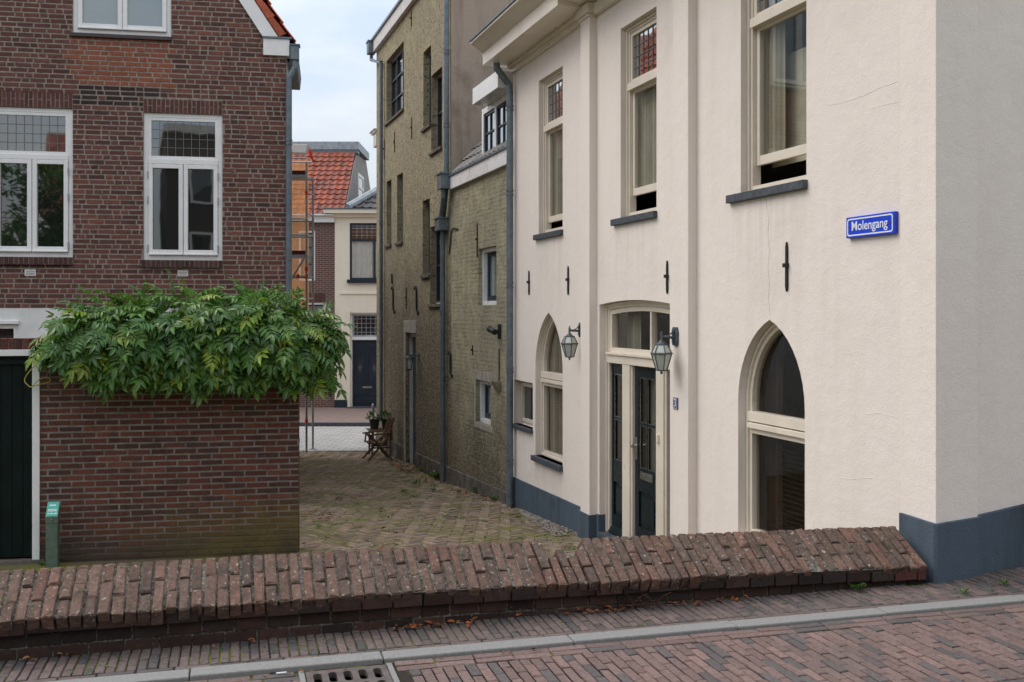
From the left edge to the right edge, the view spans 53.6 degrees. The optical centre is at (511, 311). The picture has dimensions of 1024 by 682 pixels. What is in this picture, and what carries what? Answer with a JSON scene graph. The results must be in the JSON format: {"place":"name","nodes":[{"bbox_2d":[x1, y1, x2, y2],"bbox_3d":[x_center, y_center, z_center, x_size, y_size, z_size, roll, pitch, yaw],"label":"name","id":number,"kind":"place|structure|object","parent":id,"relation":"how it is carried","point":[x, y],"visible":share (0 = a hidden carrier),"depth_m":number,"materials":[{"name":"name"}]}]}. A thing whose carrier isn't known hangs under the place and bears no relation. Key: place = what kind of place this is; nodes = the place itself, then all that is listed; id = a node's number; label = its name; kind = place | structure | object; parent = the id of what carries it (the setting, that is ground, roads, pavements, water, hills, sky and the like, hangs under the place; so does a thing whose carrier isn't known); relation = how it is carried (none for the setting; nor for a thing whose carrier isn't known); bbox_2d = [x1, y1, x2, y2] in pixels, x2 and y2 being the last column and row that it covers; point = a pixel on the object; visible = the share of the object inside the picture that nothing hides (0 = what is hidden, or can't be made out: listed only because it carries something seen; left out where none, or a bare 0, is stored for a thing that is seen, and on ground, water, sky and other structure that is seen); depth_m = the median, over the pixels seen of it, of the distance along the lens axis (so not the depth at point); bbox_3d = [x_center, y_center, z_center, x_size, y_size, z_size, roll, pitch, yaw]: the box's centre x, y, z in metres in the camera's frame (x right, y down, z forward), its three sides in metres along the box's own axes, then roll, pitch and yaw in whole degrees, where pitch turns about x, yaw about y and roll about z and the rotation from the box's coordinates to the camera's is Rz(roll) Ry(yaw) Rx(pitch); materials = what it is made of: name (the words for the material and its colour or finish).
{"place":"outdoors","nodes":[
{"label":"outdoors","id":0,"kind":"place"},
{"bbox_2d":[0,451,581,573],"bbox_3d":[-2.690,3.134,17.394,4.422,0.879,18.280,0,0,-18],"label":"alley paving","id":1,"kind":"structure","parent":0,"point":[413,529],"depth_m":14.98,"materials":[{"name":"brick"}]},
{"bbox_2d":[45,501,59,566],"bbox_3d":[-4.970,2.532,10.963,0.130,0.936,0.108,0,0,-10],"label":"marker post","id":2,"kind":"object","parent":1,"relation":"on","point":[52,519],"visible":0.86,"depth_m":10.93,"materials":[{"name":"metal"}]},
{"bbox_2d":[0,338,299,565],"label":"garden wall","id":3,"kind":"structure","parent":1,"relation":"on","point":[122,475],"depth_m":11.29,"materials":[{"name":"brick"}]},
{"bbox_2d":[24,363,50,386],"bbox_3d":[-5.152,0.618,11.056,0.331,0.414,0.050,0,0,-10],"label":"cord","id":4,"kind":"object","parent":3,"relation":"attached to","point":[33,385],"visible":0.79,"depth_m":11.04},
{"bbox_2d":[24,269,357,407],"bbox_3d":[-3.501,0.281,11.339,3.557,1.550,1.426,0,0,-12],"label":"wisteria","id":5,"kind":"object","parent":3,"relation":"on","point":[246,345],"visible":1,"depth_m":11.00,"materials":[{"name":"green plant"}]},
{"bbox_2d":[0,0,300,337],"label":"brick house","id":6,"kind":"structure","parent":1,"relation":"on","point":[149,141],"depth_m":15.12,"materials":[{"name":"brown brick"}]},
{"bbox_2d":[0,320,18,337],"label":"window","id":7,"kind":"structure","parent":6,"relation":"in","point":[8,328],"depth_m":14.83,"materials":[{"name":"white paint"}]},
{"bbox_2d":[0,107,72,256],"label":"window","id":8,"kind":"structure","parent":6,"relation":"in","point":[36,144],"depth_m":14.90,"materials":[{"name":"white paint"}]},
{"bbox_2d":[73,0,170,36],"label":"window","id":9,"kind":"structure","parent":6,"relation":"in","point":[126,17],"depth_m":15.11,"materials":[{"name":"white paint"}]},
{"bbox_2d":[144,113,221,260],"bbox_3d":[-4.953,-1.876,15.288,1.143,2.204,0.243,0,0,-5],"label":"window","id":10,"kind":"structure","parent":6,"relation":"in","point":[183,152],"depth_m":15.27,"materials":[{"name":"white paint"}]},
{"bbox_2d":[292,144,309,153],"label":"corner house","id":11,"kind":"structure","parent":1,"relation":"on","point":[300,148],"depth_m":24.42,"materials":[{"name":"white paint"}]},
{"bbox_2d":[292,157,315,452],"bbox_3d":[-6.180,-0.160,25.400,2.440,7.319,0.890,0,0,0],"label":"scaffolding","id":12,"kind":"object","parent":1,"relation":"on","point":[300,176],"visible":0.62,"depth_m":25.05,"materials":[{"name":"metal"}]},
{"bbox_2d":[292,160,308,318],"bbox_3d":[-6.240,-1.833,25.850,2.120,4.061,0.070,0,0,0],"label":"scaffold net","id":13,"kind":"object","parent":12,"relation":"hanging from","point":[298,201],"visible":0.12,"depth_m":25.85,"materials":[{"name":"orange fabric"}]},
{"bbox_2d":[309,148,314,162],"bbox_3d":[-5.275,-3.897,24.997,0.812,0.447,0.102,0,0,0],"label":"warning ribbon","id":14,"kind":"object","parent":12,"relation":"attached to","point":[310,153],"visible":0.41,"depth_m":24.97,"materials":[{"name":"red plastic"}]},
{"bbox_2d":[362,416,394,460],"bbox_3d":[-3.122,2.970,23.708,0.676,1.001,0.575,0,0,-20],"label":"folding chair","id":15,"kind":"object","parent":1,"relation":"on","point":[379,443],"visible":0.99,"depth_m":23.64,"materials":[{"name":"brown wood"}]},
{"bbox_2d":[366,428,391,454],"bbox_3d":[-3.224,3.175,24.700,0.590,0.630,0.500,0,0,-18],"label":"side table","id":16,"kind":"object","parent":1,"relation":"on","point":[371,445],"visible":0.38,"depth_m":24.56,"materials":[{"name":"brown wood"}]},
{"bbox_2d":[365,410,381,428],"bbox_3d":[-3.353,2.623,24.676,0.443,0.469,0.462,0,0,33],"label":"potted plant","id":17,"kind":"object","parent":16,"relation":"on","point":[374,423],"visible":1,"depth_m":24.60,"materials":[{"name":"green plant"}]},
{"bbox_2d":[376,410,390,428],"bbox_3d":[-3.085,2.632,24.747,0.475,0.451,0.486,0,0,0],"label":"potted plant","id":18,"kind":"object","parent":16,"relation":"on","point":[385,413],"visible":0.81,"depth_m":24.68,"materials":[{"name":"green plant"}]},
{"bbox_2d":[22,460,748,679],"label":"fallen leaves","id":19,"kind":"object","parent":1,"relation":"on","point":[475,617],"visible":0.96,"depth_m":6.18,"materials":[{"name":"brown plant"}]},
{"bbox_2d":[410,479,423,484],"bbox_3d":[-1.790,3.190,19.011,0.276,0.111,0.290,0,0,0],"label":"weed","id":20,"kind":"object","parent":1,"relation":"on","point":[415,482],"visible":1,"depth_m":19.05,"materials":[{"name":"green plant"}]},
{"bbox_2d":[427,470,439,478],"bbox_3d":[-1.509,3.227,20.070,0.299,0.163,0.372,0,0,-44],"label":"weed","id":21,"kind":"object","parent":1,"relation":"on","point":[435,475],"visible":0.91,"depth_m":20.07,"materials":[{"name":"green plant"}]},
{"bbox_2d":[366,0,510,483],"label":"olive house","id":22,"kind":"structure","parent":1,"relation":"on","point":[432,71],"depth_m":21.67,"materials":[{"name":"brick"}]},
{"bbox_2d":[384,48,403,126],"bbox_3d":[-2.752,-5.416,24.282,0.888,1.612,2.078,0,0,0],"label":"window","id":23,"kind":"structure","parent":22,"relation":"in","point":[397,65],"depth_m":24.57,"materials":[{"name":"grey paint"}]},
{"bbox_2d":[394,176,402,245],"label":"window","id":24,"kind":"structure","parent":22,"relation":"in","point":[400,242],"depth_m":24.02,"materials":[{"name":"grey paint"}]},
{"bbox_2d":[403,354,419,369],"bbox_3d":[-2.166,1.083,21.730,0.360,0.350,0.280,0,0,-18],"label":"coach lamp","id":25,"kind":"object","parent":22,"relation":"attached to","point":[409,359],"visible":1,"depth_m":21.67,"materials":[{"name":"paint"}]},
{"bbox_2d":[413,337,415,463],"bbox_3d":[-2.098,2.089,22.632,0.065,3.050,0.875,0,0,-18],"label":"door","id":26,"kind":"structure","parent":22,"relation":"in","point":[414,338],"depth_m":22.89,"materials":[{"name":"brown paint"}]},
{"bbox_2d":[420,201,435,277],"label":"window","id":27,"kind":"structure","parent":22,"relation":"in","point":[428,275],"depth_m":21.44,"materials":[{"name":"grey paint"}]},
{"bbox_2d":[420,52,436,132],"bbox_3d":[-1.710,-4.633,21.146,0.240,1.679,0.788,0,0,-18],"label":"window","id":28,"kind":"structure","parent":22,"relation":"in","point":[429,125],"depth_m":21.39,"materials":[{"name":"grey paint"}]},
{"bbox_2d":[427,231,439,306],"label":"window","id":29,"kind":"structure","parent":22,"relation":"in","point":[437,304],"depth_m":20.81,"materials":[{"name":"grey paint"}]},
{"bbox_2d":[428,73,441,155],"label":"window","id":30,"kind":"structure","parent":22,"relation":"in","point":[439,79],"depth_m":20.68,"materials":[{"name":"grey paint"}]},
{"bbox_2d":[0,526,927,662],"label":"brick wall","id":31,"kind":"structure","parent":1,"relation":"on","point":[210,601],"depth_m":5.91,"materials":[{"name":"brown brick"}]},
{"bbox_2d":[436,71,512,503],"bbox_3d":[0.468,-0.804,17.991,2.819,9.407,4.080,0,0,-18],"label":"annex","id":32,"kind":"object","parent":1,"relation":"on","point":[474,181],"visible":0.53,"depth_m":17.46,"materials":[{"name":"green brick"}]},
{"bbox_2d":[474,370,491,432],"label":"window","id":33,"kind":"structure","parent":32,"relation":"in","point":[485,378],"depth_m":17.52,"materials":[{"name":"white paint"}]},
{"bbox_2d":[482,246,496,304],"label":"window","id":34,"kind":"structure","parent":32,"relation":"in","point":[489,255],"depth_m":17.40,"materials":[{"name":"white paint"}]},
{"bbox_2d":[487,324,500,338],"bbox_3d":[-0.287,0.318,16.327,0.169,0.240,0.240,0,0,-26],"label":"security camera","id":35,"kind":"object","parent":32,"relation":"attached to","point":[492,330],"visible":1,"depth_m":16.25,"materials":[{"name":"metal"}]},
{"bbox_2d":[491,349,501,393],"bbox_3d":[-0.264,0.960,16.318,0.132,0.716,0.240,0,0,-19],"label":"dome lamp","id":36,"kind":"object","parent":32,"relation":"attached to","point":[497,385],"visible":1,"depth_m":16.29,"materials":[{"name":"metal"}]},
{"bbox_2d":[486,494,498,500],"bbox_3d":[-0.286,2.991,16.298,0.252,0.096,0.255,0,0,18],"label":"weed","id":37,"kind":"object","parent":1,"relation":"on","point":[492,497],"visible":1,"depth_m":16.29,"materials":[{"name":"green plant"}]},
{"bbox_2d":[0,465,1023,673],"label":"weeds","id":38,"kind":"object","parent":1,"relation":"on","point":[502,513],"visible":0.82,"depth_m":12.55,"materials":[{"name":"green plant"}]},
{"bbox_2d":[519,509,576,536],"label":"gravel","id":39,"kind":"structure","parent":1,"relation":"on","point":[554,527],"depth_m":13.61,"materials":[{"name":"grey gravel"}]},
{"bbox_2d":[269,0,397,207],"label":"sky","id":40,"kind":"structure","parent":0,"point":[336,99],"materials":[{"name":"white"}]},
{"bbox_2d":[299,407,376,421],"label":"pavement","id":41,"kind":"structure","parent":0,"point":[327,414],"depth_m":33.50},
{"bbox_2d":[322,186,376,407],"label":"cream townhouse","id":42,"kind":"structure","parent":41,"relation":"on","point":[355,261],"depth_m":36.00,"materials":[{"name":"beige paint"}]},
{"bbox_2d":[347,223,376,282],"bbox_3d":[-4.885,-2.131,36.045,1.950,2.228,0.410,0,0,0],"label":"window","id":43,"kind":"structure","parent":42,"relation":"in","point":[363,236],"depth_m":36.05,"materials":[{"name":"paint"}]},
{"bbox_2d":[352,340,376,405],"bbox_3d":[-5.116,2.202,36.110,1.130,2.396,0.100,0,0,0],"label":"door","id":44,"kind":"structure","parent":42,"relation":"in","point":[364,352],"depth_m":36.09,"materials":[{"name":"blue paint"}]},
{"bbox_2d":[299,426,379,450],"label":"street","id":45,"kind":"structure","parent":0,"point":[339,438],"depth_m":27.95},
{"bbox_2d":[299,422,369,425],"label":"kerb","id":46,"kind":"structure","parent":45,"relation":"on","point":[338,423],"depth_m":30.90,"materials":[{"name":"grey concrete"}]},
{"bbox_2d":[0,566,1023,681],"bbox_3d":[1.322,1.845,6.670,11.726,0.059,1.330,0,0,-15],"label":"pavement","id":47,"kind":"structure","parent":0,"point":[982,586],"depth_m":5.84,"materials":[{"name":"brick"}]},
{"bbox_2d":[298,663,399,681],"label":"storm drain","id":48,"kind":"object","parent":47,"relation":"on","point":[354,673],"visible":0.99,"depth_m":5.14,"materials":[{"name":"metal"}]},
{"bbox_2d":[47,594,1023,681],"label":"kerb","id":49,"kind":"structure","parent":47,"relation":"on","point":[285,665],"depth_m":5.54,"materials":[{"name":"concrete"}]},
{"bbox_2d":[615,592,670,609],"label":"twig litter","id":50,"kind":"object","parent":47,"relation":"on","point":[642,601],"visible":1,"depth_m":6.20,"materials":[{"name":"wood"}]},
{"bbox_2d":[849,582,866,590],"bbox_3d":[2.259,1.788,6.612,0.132,0.059,0.106,0,0,-33],"label":"weed","id":51,"kind":"object","parent":47,"relation":"on","point":[863,585],"visible":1,"depth_m":6.62,"materials":[{"name":"green plant"}]},
{"bbox_2d":[954,586,969,593],"bbox_3d":[2.897,1.799,6.526,0.113,0.038,0.080,0,0,-19],"label":"weed","id":52,"kind":"object","parent":47,"relation":"on","point":[961,590],"visible":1,"depth_m":6.53,"materials":[{"name":"green plant"}]},
{"bbox_2d":[995,579,1009,584],"bbox_3d":[3.259,1.800,6.748,0.109,0.037,0.087,0,0,-43],"label":"weed","id":53,"kind":"object","parent":47,"relation":"on","point":[1005,580],"visible":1,"depth_m":6.75,"materials":[{"name":"green plant"}]},
{"bbox_2d":[187,604,1023,681],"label":"road","id":54,"kind":"structure","parent":0,"point":[923,644],"depth_m":5.37,"materials":[{"name":"brick"}]},
{"label":"ground","id":55,"kind":"structure","parent":0,"visible":0},
{"bbox_2d":[292,142,369,406],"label":"brick townhouse","id":56,"kind":"structure","parent":55,"relation":"on","point":[331,168],"depth_m":36.66,"materials":[{"name":"brown brick"}]},
{"bbox_2d":[309,231,314,280],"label":"window","id":57,"kind":"structure","parent":56,"relation":"in","point":[310,232],"depth_m":36.07,"materials":[{"name":"white paint"}]},
{"bbox_2d":[309,303,324,329],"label":"window","id":58,"kind":"structure","parent":56,"relation":"in","point":[316,305],"depth_m":36.05,"materials":[{"name":"white paint"}]},
{"bbox_2d":[358,172,363,195],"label":"window","id":59,"kind":"structure","parent":56,"relation":"in","point":[360,178],"depth_m":39.83,"materials":[{"name":"white paint"}]},
{"bbox_2d":[469,0,1023,583],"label":"cream house","id":60,"kind":"structure","parent":55,"relation":"on","point":[707,178],"depth_m":9.28,"materials":[{"name":"paint"}]},
{"bbox_2d":[513,381,532,433],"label":"window","id":61,"kind":"structure","parent":60,"relation":"in","point":[526,387],"depth_m":15.43,"materials":[{"name":"beige paint"}]},
{"bbox_2d":[531,317,562,471],"bbox_3d":[0.598,1.087,14.238,0.315,2.141,1.154,0,0,-18],"label":"window","id":62,"kind":"structure","parent":60,"relation":"in","point":[553,378],"depth_m":14.52,"materials":[{"name":"beige paint"}]},
{"bbox_2d":[533,69,562,239],"bbox_3d":[0.701,-2.176,14.228,0.566,2.285,1.091,0,0,-18],"label":"window","id":63,"kind":"structure","parent":60,"relation":"in","point":[552,86],"depth_m":14.48,"materials":[{"name":"beige paint"}]},
{"bbox_2d":[561,323,580,359],"bbox_3d":[0.765,0.380,12.986,0.273,0.477,0.229,0,0,-18],"label":"wall lantern","id":64,"kind":"object","parent":60,"relation":"attached to","point":[569,343],"depth_m":12.93,"materials":[{"name":"paint"}]},
{"bbox_2d":[610,11,656,225],"bbox_3d":[1.579,-2.167,11.577,0.560,2.297,1.148,0,0,-18],"label":"window","id":65,"kind":"structure","parent":60,"relation":"in","point":[641,38],"depth_m":11.72,"materials":[{"name":"beige paint"}]},
{"bbox_2d":[630,366,655,537],"bbox_3d":[1.514,1.664,11.513,0.134,2.072,0.619,0,0,-18],"label":"door","id":66,"kind":"structure","parent":60,"relation":"in","point":[645,478],"depth_m":11.58,"materials":[{"name":"black paint"}]},
{"bbox_2d":[650,327,678,373],"bbox_3d":[1.547,0.395,10.298,0.273,0.477,0.229,0,0,-18],"label":"wall lantern","id":67,"kind":"object","parent":60,"relation":"attached to","point":[661,353],"depth_m":10.25,"materials":[{"name":"paint"}]},
{"bbox_2d":[673,397,677,408],"bbox_3d":[1.669,0.935,10.342,0.014,0.117,0.099,0,0,-18],"label":"house number","id":68,"kind":"object","parent":60,"relation":"attached to","point":[675,402],"visible":1,"depth_m":10.33,"materials":[{"name":"blue ceramic"}]},
{"bbox_2d":[726,0,807,203],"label":"window","id":69,"kind":"structure","parent":60,"relation":"in","point":[776,81],"depth_m":9.19,"materials":[{"name":"beige paint"}]},
{"bbox_2d":[746,324,804,531],"bbox_3d":[2.449,1.076,8.901,0.255,2.009,1.151,0,0,-18],"label":"window","id":70,"kind":"structure","parent":60,"relation":"in","point":[777,428],"depth_m":9.29,"materials":[{"name":"beige paint"}]},
{"bbox_2d":[846,211,897,238],"bbox_3d":[2.679,-0.644,7.559,0.040,0.160,0.554,0,0,-18],"label":"street sign","id":71,"kind":"object","parent":60,"relation":"attached to","point":[884,223],"visible":1,"depth_m":7.52,"materials":[{"name":"metal"}]}
]}

